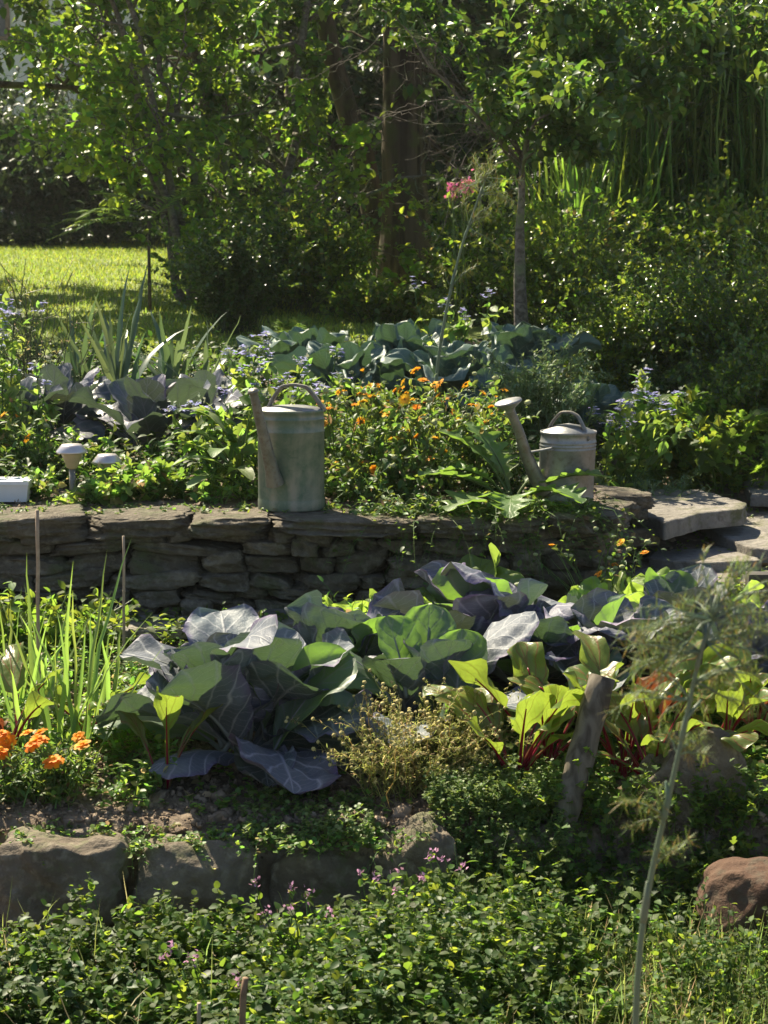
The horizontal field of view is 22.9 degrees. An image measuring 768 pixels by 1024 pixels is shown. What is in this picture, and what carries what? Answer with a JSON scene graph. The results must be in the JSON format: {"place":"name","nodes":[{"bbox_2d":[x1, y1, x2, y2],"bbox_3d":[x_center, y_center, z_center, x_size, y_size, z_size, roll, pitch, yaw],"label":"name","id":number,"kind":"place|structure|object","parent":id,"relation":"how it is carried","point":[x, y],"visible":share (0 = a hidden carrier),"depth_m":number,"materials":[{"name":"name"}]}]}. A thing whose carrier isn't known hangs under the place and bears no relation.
{"place":"outdoors","nodes":[
{"label":"outdoors","id":0,"kind":"place"},
{"bbox_2d":[0,234,582,361],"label":"lawn","id":1,"kind":"structure","parent":0,"point":[474,332],"depth_m":11.46,"materials":[{"name":"green plant"}]},
{"bbox_2d":[0,66,79,244],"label":"dark bush","id":2,"kind":"object","parent":1,"relation":"on","point":[7,197],"visible":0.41,"depth_m":20.13,"materials":[{"name":"green plant"}]},
{"bbox_2d":[0,77,188,243],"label":"dark bush","id":3,"kind":"object","parent":1,"relation":"on","point":[67,200],"visible":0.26,"depth_m":19.89,"materials":[{"name":"green plant"}]},
{"bbox_2d":[127,200,289,313],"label":"shrub","id":4,"kind":"object","parent":1,"relation":"on","point":[193,230],"visible":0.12,"depth_m":11.12,"materials":[{"name":"green plant"}]},
{"bbox_2d":[139,202,319,335],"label":"round bush","id":5,"kind":"object","parent":1,"relation":"on","point":[234,283],"visible":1,"depth_m":10.02,"materials":[{"name":"green plant"}]},
{"bbox_2d":[132,145,367,301],"bbox_3d":[-0.942,-1.868,12.142,1.463,1.038,1.096,3,9,20],"label":"shrub","id":6,"kind":"object","parent":1,"relation":"on","point":[233,189],"visible":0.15,"depth_m":11.97,"materials":[{"name":"green plant"}]},
{"bbox_2d":[186,167,400,311],"bbox_3d":[-0.528,-1.656,11.569,1.302,0.875,1.066,0,8,0],"label":"shrub","id":7,"kind":"object","parent":1,"relation":"on","point":[254,215],"visible":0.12,"depth_m":11.39,"materials":[{"name":"green plant"}]},
{"bbox_2d":[220,156,406,317],"bbox_3d":[-0.437,-1.608,11.103,1.070,0.940,1.101,-8,11,-42],"label":"shrub","id":8,"kind":"object","parent":1,"relation":"on","point":[315,263],"visible":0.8,"depth_m":11.00,"materials":[{"name":"green plant"}]},
{"bbox_2d":[312,269,443,324],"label":"shrub","id":9,"kind":"object","parent":1,"relation":"on","point":[383,299],"visible":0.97,"depth_m":10.63,"materials":[{"name":"green plant"}]},
{"bbox_2d":[385,150,547,316],"bbox_3d":[0.468,-1.624,11.119,1.082,0.972,0.953,3,9,17],"label":"shrub","id":10,"kind":"object","parent":1,"relation":"on","point":[436,225],"visible":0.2,"depth_m":11.04,"materials":[{"name":"green plant"}]},
{"bbox_2d":[415,189,578,326],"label":"shrub","id":11,"kind":"object","parent":1,"relation":"on","point":[471,257],"visible":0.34,"depth_m":10.51,"materials":[{"name":"green plant"}]},
{"bbox_2d":[427,193,669,334],"bbox_3d":[0.880,-1.321,10.202,1.304,0.779,1.309,0,8,0],"label":"shrub","id":12,"kind":"object","parent":1,"relation":"on","point":[552,275],"visible":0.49,"depth_m":9.98,"materials":[{"name":"green plant"}]},
{"bbox_2d":[465,101,676,317],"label":"arching grass","id":13,"kind":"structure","parent":1,"relation":"on","point":[573,182],"depth_m":11.14,"materials":[{"name":"green plant"}]},
{"bbox_2d":[0,339,767,1023],"bbox_3d":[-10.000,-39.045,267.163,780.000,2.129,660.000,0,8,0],"label":"ground","id":14,"kind":"structure","parent":0,"point":[268,857],"depth_m":4.45,"materials":[{"name":"soil"}]},
{"bbox_2d":[0,291,47,474],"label":"borage","id":15,"kind":"object","parent":14,"relation":"on","point":[12,387],"visible":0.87,"depth_m":6.91,"materials":[{"name":"green plant"}]},
{"bbox_2d":[0,642,66,757],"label":"beet plant","id":16,"kind":"object","parent":14,"relation":"on","point":[36,702],"visible":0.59,"depth_m":4.90,"materials":[{"name":"green plant"}]},
{"bbox_2d":[0,397,69,476],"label":"calendula","id":17,"kind":"object","parent":14,"relation":"on","point":[34,452],"visible":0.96,"depth_m":6.71,"materials":[{"name":"green plant"}]},
{"bbox_2d":[0,729,73,806],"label":"marigold","id":18,"kind":"object","parent":14,"relation":"on","point":[8,741],"visible":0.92,"depth_m":4.48,"materials":[{"name":"green plant"}]},
{"bbox_2d":[16,728,100,808],"bbox_3d":[-0.763,0.604,4.479,0.214,0.182,0.190,0,8,0],"label":"marigold","id":19,"kind":"object","parent":14,"relation":"on","point":[64,778],"visible":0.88,"depth_m":4.47,"materials":[{"name":"green plant"}]},
{"bbox_2d":[0,363,129,428],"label":"dark kale","id":20,"kind":"object","parent":14,"relation":"on","point":[61,376],"visible":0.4,"depth_m":7.47,"materials":[{"name":"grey plant"}]},
{"bbox_2d":[0,826,135,930],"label":"boulder","id":21,"kind":"object","parent":14,"relation":"on","point":[105,860],"visible":0.71,"depth_m":4.22,"materials":[{"name":"grey stone"}]},
{"bbox_2d":[0,813,430,881],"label":"boulder trailers","id":22,"kind":"object","parent":21,"relation":"on","point":[301,841],"visible":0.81,"depth_m":4.31,"materials":[{"name":"green plant"}]},
{"bbox_2d":[0,566,152,747],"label":"garlic plant","id":23,"kind":"object","parent":14,"relation":"on","point":[45,715],"visible":0.74,"depth_m":4.73,"materials":[{"name":"green plant"}]},
{"bbox_2d":[0,580,161,669],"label":"leafy plant","id":24,"kind":"object","parent":14,"relation":"on","point":[79,626],"visible":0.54,"depth_m":5.61,"materials":[{"name":"green plant"}]},
{"bbox_2d":[0,637,190,812],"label":"bed weeds","id":25,"kind":"object","parent":14,"relation":"on","point":[135,777],"visible":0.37,"depth_m":4.71,"materials":[{"name":"green plant"}]},
{"bbox_2d":[27,538,164,761],"bbox_3d":[-0.700,0.373,4.815,0.314,0.563,0.307,-6,10,-35],"label":"garlic plant","id":26,"kind":"object","parent":14,"relation":"on","point":[87,729],"visible":0.69,"depth_m":4.75,"materials":[{"name":"green plant"}]},
{"bbox_2d":[78,264,190,404],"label":"leek plant","id":27,"kind":"object","parent":14,"relation":"on","point":[114,364],"visible":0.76,"depth_m":8.03,"materials":[{"name":"green plant"}]},
{"bbox_2d":[69,374,239,453],"bbox_3d":[-0.891,-0.382,7.226,0.509,0.314,0.605,-8,12,-43],"label":"dark kale","id":28,"kind":"object","parent":14,"relation":"on","point":[140,400],"visible":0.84,"depth_m":7.12,"materials":[{"name":"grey plant"}]},
{"bbox_2d":[0,0,316,221],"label":"overhanging tree","id":29,"kind":"object","parent":14,"relation":"on","point":[68,18],"visible":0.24,"depth_m":13.07,"materials":[{"name":"green plant"}]},
{"bbox_2d":[116,686,222,788],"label":"beet plant","id":30,"kind":"object","parent":14,"relation":"on","point":[168,708],"visible":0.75,"depth_m":4.58,"materials":[{"name":"green plant"}]},
{"bbox_2d":[0,200,365,247],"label":"hedge foot growth","id":31,"kind":"object","parent":14,"relation":"on","point":[24,233],"visible":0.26,"depth_m":19.47,"materials":[{"name":"green plant"}]},
{"bbox_2d":[131,828,261,927],"bbox_3d":[-0.430,0.849,4.338,0.308,0.232,0.221,0,8,0],"label":"boulder","id":32,"kind":"object","parent":14,"relation":"on","point":[185,866],"visible":0.55,"depth_m":4.25,"materials":[{"name":"grey stone"}]},
{"bbox_2d":[0,0,463,302],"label":"young tree","id":33,"kind":"object","parent":14,"relation":"on","point":[109,110],"visible":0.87,"depth_m":11.57,"materials":[{"name":"green plant"}]},
{"bbox_2d":[94,604,391,793],"bbox_3d":[-0.369,0.434,4.747,0.782,0.452,0.740,0,8,0],"label":"red cabbage","id":34,"kind":"object","parent":14,"relation":"on","point":[247,667],"visible":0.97,"depth_m":4.66,"materials":[{"name":"green plant"}]},
{"bbox_2d":[157,352,328,486],"bbox_3d":[-0.485,-0.302,6.516,0.535,0.495,0.313,4,9,24],"label":"borage","id":35,"kind":"object","parent":14,"relation":"on","point":[243,444],"visible":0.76,"depth_m":6.50,"materials":[{"name":"green plant"}]},
{"bbox_2d":[14,0,526,251],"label":"back tree","id":36,"kind":"object","parent":14,"relation":"on","point":[278,68],"visible":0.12,"depth_m":17.21,"materials":[{"name":"green plant"}]},
{"bbox_2d":[0,327,551,501],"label":"undergrowth","id":37,"kind":"object","parent":14,"relation":"on","point":[166,449],"visible":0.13,"depth_m":6.93,"materials":[{"name":"green plant"}]},
{"bbox_2d":[92,0,466,231],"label":"young tree","id":38,"kind":"object","parent":14,"relation":"on","point":[210,99],"visible":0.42,"depth_m":12.36,"materials":[{"name":"green plant"}]},
{"bbox_2d":[241,777,378,839],"bbox_3d":[-0.173,0.692,4.450,0.325,0.064,0.346,0,8,0],"label":"edge mat","id":39,"kind":"object","parent":14,"relation":"on","point":[306,807],"visible":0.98,"depth_m":4.41,"materials":[{"name":"green plant"}]},
{"bbox_2d":[269,843,371,921],"bbox_3d":[-0.142,0.857,4.397,0.256,0.198,0.198,0,8,0],"label":"boulder","id":40,"kind":"object","parent":14,"relation":"on","point":[331,874],"visible":0.56,"depth_m":4.31,"materials":[{"name":"grey stone"}]},
{"bbox_2d":[0,860,641,1023],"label":"ground cover","id":41,"kind":"object","parent":14,"relation":"on","point":[469,999],"visible":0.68,"depth_m":3.81,"materials":[{"name":"green plant"}]},
{"bbox_2d":[0,485,656,616],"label":"dry stone wall","id":42,"kind":"structure","parent":14,"relation":"on","point":[165,556],"depth_m":6.06,"materials":[{"name":"grey stone"}]},
{"bbox_2d":[248,383,326,511],"bbox_3d":[-0.349,-0.208,6.125,0.330,0.410,0.198,-7,11,-40],"label":"watering can","id":43,"kind":"object","parent":42,"relation":"on","point":[291,457],"visible":1,"depth_m":6.09,"materials":[{"name":"grey metal"}]},
{"bbox_2d":[318,483,668,594],"bbox_3d":[0.316,0.096,6.134,1.182,0.353,0.666,2,9,11],"label":"trailing growth","id":44,"kind":"object","parent":42,"relation":"on","point":[436,504],"visible":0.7,"depth_m":6.07,"materials":[{"name":"green plant"}]},
{"bbox_2d":[494,397,596,506],"bbox_3d":[0.517,-0.203,6.237,0.388,0.366,0.185,-4,9,-24],"label":"watering can","id":45,"kind":"object","parent":42,"relation":"on","point":[568,448],"visible":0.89,"depth_m":6.21,"materials":[{"name":"metal"}]},
{"bbox_2d":[284,590,399,700],"bbox_3d":[-0.133,0.388,5.092,0.611,0.316,0.508,5,10,33],"label":"red cabbage","id":46,"kind":"object","parent":14,"relation":"on","point":[312,616],"visible":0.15,"depth_m":5.06,"materials":[{"name":"green plant"}]},
{"bbox_2d":[270,340,433,406],"bbox_3d":[-0.115,-0.581,8.114,0.566,0.302,0.583,-7,11,-40],"label":"blue kale","id":47,"kind":"object","parent":14,"relation":"on","point":[367,355],"visible":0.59,"depth_m":8.06,"materials":[{"name":"green plant"}]},
{"bbox_2d":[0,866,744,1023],"bbox_3d":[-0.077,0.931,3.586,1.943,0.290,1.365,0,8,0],"label":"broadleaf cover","id":48,"kind":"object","parent":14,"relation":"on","point":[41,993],"visible":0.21,"depth_m":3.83,"materials":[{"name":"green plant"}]},
{"bbox_2d":[308,373,439,490],"bbox_3d":[-0.046,-0.282,6.585,0.498,0.409,0.632,0,8,0],"label":"calendula","id":49,"kind":"object","parent":14,"relation":"on","point":[351,439],"visible":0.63,"depth_m":6.48,"materials":[{"name":"green plant"}]},
{"bbox_2d":[310,0,439,276],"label":"tree","id":50,"kind":"object","parent":14,"relation":"on","point":[345,105],"visible":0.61,"depth_m":12.92,"materials":[{"name":"brown plant"}]},
{"bbox_2d":[324,420,468,506],"bbox_3d":[0.037,-0.165,6.354,0.513,0.278,0.417,0,8,0],"label":"calendula","id":51,"kind":"object","parent":14,"relation":"on","point":[389,467],"visible":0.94,"depth_m":6.31,"materials":[{"name":"green plant"}]},
{"bbox_2d":[74,831,722,1023],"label":"nettle cover","id":52,"kind":"object","parent":14,"relation":"on","point":[142,950],"visible":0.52,"depth_m":3.87,"materials":[{"name":"green plant"}]},
{"bbox_2d":[284,668,513,807],"bbox_3d":[0.031,0.523,4.511,0.523,0.337,0.465,-6,10,-35],"label":"chamomile","id":53,"kind":"object","parent":14,"relation":"on","point":[380,767],"visible":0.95,"depth_m":4.53,"materials":[{"name":"green plant"}]},
{"bbox_2d":[376,3,438,289],"bbox_3d":[0.125,-3.985,12.761,3.398,5.165,3.478,0,8,0],"label":"tree","id":54,"kind":"object","parent":14,"relation":"on","point":[402,145],"visible":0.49,"depth_m":12.65,"materials":[{"name":"brown plant"}]},
{"bbox_2d":[367,318,453,377],"bbox_3d":[0.102,-0.703,8.519,0.638,0.335,0.535,7,11,41],"label":"blue kale","id":55,"kind":"object","parent":14,"relation":"on","point":[406,334],"visible":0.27,"depth_m":8.45,"materials":[{"name":"green plant"}]},
{"bbox_2d":[322,365,505,488],"bbox_3d":[0.119,-0.303,6.657,0.785,0.425,0.631,-4,10,-28],"label":"calendula","id":56,"kind":"object","parent":14,"relation":"on","point":[403,400],"visible":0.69,"depth_m":6.55,"materials":[{"name":"green plant"}]},
{"bbox_2d":[371,810,458,921],"bbox_3d":[0.072,0.838,4.373,0.205,0.294,0.186,0,8,0],"label":"boulder","id":57,"kind":"object","parent":14,"relation":"on","point":[441,839],"visible":0.34,"depth_m":4.30,"materials":[{"name":"grey stone"}]},
{"bbox_2d":[302,604,539,746],"bbox_3d":[0.079,0.426,4.901,0.644,0.353,0.668,0,8,0],"label":"green cabbage","id":58,"kind":"object","parent":14,"relation":"on","point":[418,644],"visible":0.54,"depth_m":4.86,"materials":[{"name":"green plant"}]},
{"bbox_2d":[384,677,543,787],"bbox_3d":[0.188,0.535,4.612,0.378,0.272,0.370,0,8,0],"label":"chamomile","id":59,"kind":"object","parent":14,"relation":"on","point":[435,742],"visible":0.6,"depth_m":4.59,"materials":[{"name":"green plant"}]},
{"bbox_2d":[168,0,767,325],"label":"fruit tree","id":60,"kind":"object","parent":14,"relation":"on","point":[557,71],"visible":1,"depth_m":8.67,"materials":[{"name":"green plant"}]},
{"bbox_2d":[401,382,539,491],"bbox_3d":[0.363,-0.258,6.580,0.464,0.364,0.611,8,12,43],"label":"calendula","id":61,"kind":"object","parent":14,"relation":"on","point":[497,424],"visible":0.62,"depth_m":6.51,"materials":[{"name":"green plant"}]},
{"bbox_2d":[385,340,557,408],"bbox_3d":[0.350,-0.585,8.152,0.644,0.312,0.614,-6,10,-33],"label":"blue kale","id":62,"kind":"object","parent":14,"relation":"on","point":[454,371],"visible":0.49,"depth_m":8.02,"materials":[{"name":"green plant"}]},
{"bbox_2d":[372,560,581,687],"bbox_3d":[0.298,0.312,5.252,0.661,0.397,0.669,0,8,0],"label":"red cabbage","id":63,"kind":"object","parent":14,"relation":"on","point":[471,599],"visible":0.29,"depth_m":5.14,"materials":[{"name":"purple plant"}]},
{"bbox_2d":[432,145,523,417],"bbox_3d":[0.377,-0.770,7.074,0.297,1.178,0.348,8,11,42],"label":"fennel","id":64,"kind":"object","parent":14,"relation":"on","point":[484,176],"visible":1,"depth_m":7.02,"materials":[{"name":"green plant"}]},
{"bbox_2d":[416,750,579,910],"bbox_3d":[0.260,0.745,4.441,0.369,0.291,0.496,0,8,0],"label":"creeping mat","id":65,"kind":"object","parent":14,"relation":"on","point":[480,785],"visible":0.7,"depth_m":4.35,"materials":[{"name":"green plant"}]},
{"bbox_2d":[423,684,583,771],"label":"beet plant","id":66,"kind":"object","parent":14,"relation":"on","point":[529,711],"visible":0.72,"depth_m":4.52,"materials":[{"name":"green plant"}]},
{"bbox_2d":[418,422,611,517],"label":"artichoke plant","id":67,"kind":"object","parent":14,"relation":"on","point":[493,454],"visible":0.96,"depth_m":6.21,"materials":[{"name":"green plant"}]},
{"bbox_2d":[273,0,765,238],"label":"back tree","id":68,"kind":"object","parent":14,"relation":"on","point":[501,57],"visible":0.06,"depth_m":16.81,"materials":[{"name":"green plant"}]},
{"bbox_2d":[448,642,623,764],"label":"beet plant","id":69,"kind":"object","parent":14,"relation":"on","point":[527,658],"visible":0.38,"depth_m":4.68,"materials":[{"name":"green plant"}]},
{"bbox_2d":[461,325,614,448],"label":"bushy herb","id":70,"kind":"object","parent":14,"relation":"on","point":[546,405],"visible":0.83,"depth_m":7.31,"materials":[{"name":"green plant"}]},
{"bbox_2d":[481,321,601,372],"bbox_3d":[0.576,-0.705,8.563,0.643,0.327,0.724,-8,11,-42],"label":"blue kale","id":71,"kind":"object","parent":14,"relation":"on","point":[522,337],"visible":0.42,"depth_m":8.39,"materials":[{"name":"green plant"}]},
{"bbox_2d":[487,600,659,688],"bbox_3d":[0.430,0.390,5.137,0.654,0.284,0.492,5,10,30],"label":"red cabbage","id":72,"kind":"object","parent":14,"relation":"on","point":[555,629],"visible":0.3,"depth_m":5.01,"materials":[{"name":"green plant"}]},
{"bbox_2d":[550,673,614,855],"bbox_3d":[0.447,0.592,4.394,0.229,0.427,0.068,-8,12,-44],"label":"wooden stake","id":73,"kind":"object","parent":14,"relation":"on","point":[595,700],"visible":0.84,"depth_m":4.38,"materials":[{"name":"grey wood"}]},
{"bbox_2d":[420,658,767,816],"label":"chard plants","id":74,"kind":"object","parent":14,"relation":"on","point":[758,749],"visible":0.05,"depth_m":4.75,"materials":[{"name":"green plant"}]},
{"bbox_2d":[440,740,767,945],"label":"ground cover","id":75,"kind":"object","parent":14,"relation":"on","point":[599,806],"visible":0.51,"depth_m":4.33,"materials":[{"name":"green plant"}]},
{"bbox_2d":[465,198,751,333],"bbox_3d":[1.159,-1.224,9.805,1.185,0.796,1.292,-5,10,-29],"label":"shrub","id":76,"kind":"object","parent":14,"relation":"on","point":[605,275],"visible":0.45,"depth_m":9.64,"materials":[{"name":"green plant"}]},
{"bbox_2d":[528,258,690,393],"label":"box bush","id":77,"kind":"object","parent":14,"relation":"on","point":[608,353],"visible":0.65,"depth_m":8.77,"materials":[{"name":"green plant"}]},
{"bbox_2d":[453,877,767,1023],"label":"long grass","id":78,"kind":"structure","parent":14,"relation":"on","point":[763,1015],"depth_m":3.81,"materials":[{"name":"green plant"}]},
{"bbox_2d":[507,630,739,779],"bbox_3d":[0.584,0.468,4.659,0.513,0.377,0.405,-2,9,-13],"label":"beet plant","id":79,"kind":"object","parent":14,"relation":"on","point":[594,656],"visible":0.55,"depth_m":4.65,"materials":[{"name":"green plant"}]},
{"bbox_2d":[480,890,767,1023],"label":"undergrowth","id":80,"kind":"object","parent":14,"relation":"on","point":[613,982],"visible":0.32,"depth_m":3.78,"materials":[{"name":"green plant"}]},
{"bbox_2d":[530,587,741,705],"bbox_3d":[0.659,0.377,5.095,0.600,0.324,0.666,0,8,0],"label":"red cabbage","id":81,"kind":"object","parent":14,"relation":"on","point":[601,608],"visible":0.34,"depth_m":5.02,"materials":[{"name":"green plant"}]},
{"bbox_2d":[508,159,767,310],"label":"shrub","id":82,"kind":"object","parent":14,"relation":"on","point":[667,220],"visible":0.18,"depth_m":10.67,"materials":[{"name":"green plant"}]},
{"bbox_2d":[594,358,691,490],"bbox_3d":[0.989,-0.296,7.250,0.379,0.568,0.504,-4,9,-26],"label":"borage","id":83,"kind":"object","parent":14,"relation":"on","point":[642,437],"visible":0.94,"depth_m":7.26,"materials":[{"name":"green plant"}]},
{"bbox_2d":[532,0,765,250],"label":"reed clump","id":84,"kind":"object","parent":14,"relation":"on","point":[619,129],"visible":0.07,"depth_m":11.53,"materials":[{"name":"green plant"}]},
{"bbox_2d":[558,251,767,383],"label":"box bush","id":85,"kind":"object","parent":14,"relation":"on","point":[667,354],"visible":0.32,"depth_m":8.76,"materials":[{"name":"green plant"}]},
{"bbox_2d":[564,663,767,774],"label":"beet plant","id":86,"kind":"object","parent":14,"relation":"on","point":[742,738],"visible":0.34,"depth_m":4.52,"materials":[{"name":"green plant"}]},
{"bbox_2d":[572,0,767,296],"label":"reed clump","id":87,"kind":"object","parent":14,"relation":"on","point":[674,152],"visible":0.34,"depth_m":11.26,"materials":[{"name":"green plant"}]},
{"bbox_2d":[602,334,749,420],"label":"box bush","id":88,"kind":"object","parent":14,"relation":"on","point":[665,386],"visible":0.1,"depth_m":8.31,"materials":[{"name":"green plant"}]},
{"bbox_2d":[630,564,728,624],"bbox_3d":[0.873,0.297,5.508,0.506,0.295,0.511,-5,10,-31],"label":"red cabbage","id":89,"kind":"object","parent":14,"relation":"on","point":[668,586],"visible":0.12,"depth_m":5.51,"materials":[{"name":"green plant"}]},
{"bbox_2d":[597,545,767,1023],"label":"fennel","id":90,"kind":"object","parent":14,"relation":"on","point":[710,619],"visible":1,"depth_m":2.16,"materials":[{"name":"green plant"}]},
{"bbox_2d":[598,383,767,493],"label":"tomato plant","id":91,"kind":"object","parent":14,"relation":"on","point":[706,448],"visible":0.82,"depth_m":7.46,"materials":[{"name":"green plant"}]},
{"bbox_2d":[620,727,746,823],"bbox_3d":[0.696,0.708,4.503,0.358,0.447,0.209,0,8,0],"label":"boulder","id":92,"kind":"object","parent":14,"relation":"on","point":[723,752],"visible":0.36,"depth_m":4.41,"materials":[{"name":"grey stone"}]},
{"bbox_2d":[606,233,767,376],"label":"box bush","id":93,"kind":"object","parent":14,"relation":"on","point":[676,280],"visible":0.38,"depth_m":8.71,"materials":[{"name":"green plant"}]},
{"bbox_2d":[629,489,746,539],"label":"stone slab","id":94,"kind":"structure","parent":14,"relation":"on","point":[671,515],"depth_m":6.75,"materials":[{"name":"grey stone"}]},
{"bbox_2d":[610,137,767,309],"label":"shrub","id":95,"kind":"object","parent":14,"relation":"on","point":[722,217],"visible":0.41,"depth_m":10.24,"materials":[{"name":"green plant"}]},
{"bbox_2d":[621,197,767,377],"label":"box bush","id":96,"kind":"object","parent":14,"relation":"on","point":[745,321],"visible":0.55,"depth_m":8.47,"materials":[{"name":"green plant"}]},
{"bbox_2d":[628,0,767,250],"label":"reed clump","id":97,"kind":"object","parent":14,"relation":"on","point":[717,132],"visible":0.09,"depth_m":11.38,"materials":[{"name":"green plant"}]},
{"bbox_2d":[642,873,767,1023],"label":"ground cover","id":98,"kind":"object","parent":14,"relation":"on","point":[715,955],"visible":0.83,"depth_m":3.80,"materials":[{"name":"green plant"}]},
{"bbox_2d":[648,546,761,573],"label":"stone slab","id":99,"kind":"structure","parent":14,"relation":"on","point":[676,561],"depth_m":6.52,"materials":[{"name":"grey stone"}]},
{"bbox_2d":[654,652,767,741],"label":"beet plant","id":100,"kind":"object","parent":14,"relation":"on","point":[726,716],"visible":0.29,"depth_m":4.61,"materials":[{"name":"green plant"}]},
{"bbox_2d":[661,0,767,301],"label":"reed clump","id":101,"kind":"object","parent":14,"relation":"on","point":[741,160],"visible":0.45,"depth_m":11.18,"materials":[{"name":"green plant"}]},
{"bbox_2d":[666,312,767,459],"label":"box bush","id":102,"kind":"object","parent":14,"relation":"on","point":[747,391],"visible":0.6,"depth_m":7.95,"materials":[{"name":"green plant"}]},
{"bbox_2d":[694,856,767,967],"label":"boulder","id":103,"kind":"object","parent":14,"relation":"on","point":[742,883],"visible":0.54,"depth_m":4.08,"materials":[{"name":"brown stone"}]},
{"bbox_2d":[701,515,767,562],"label":"stone slab","id":104,"kind":"structure","parent":14,"relation":"on","point":[749,535],"depth_m":6.79,"materials":[{"name":"grey stone"}]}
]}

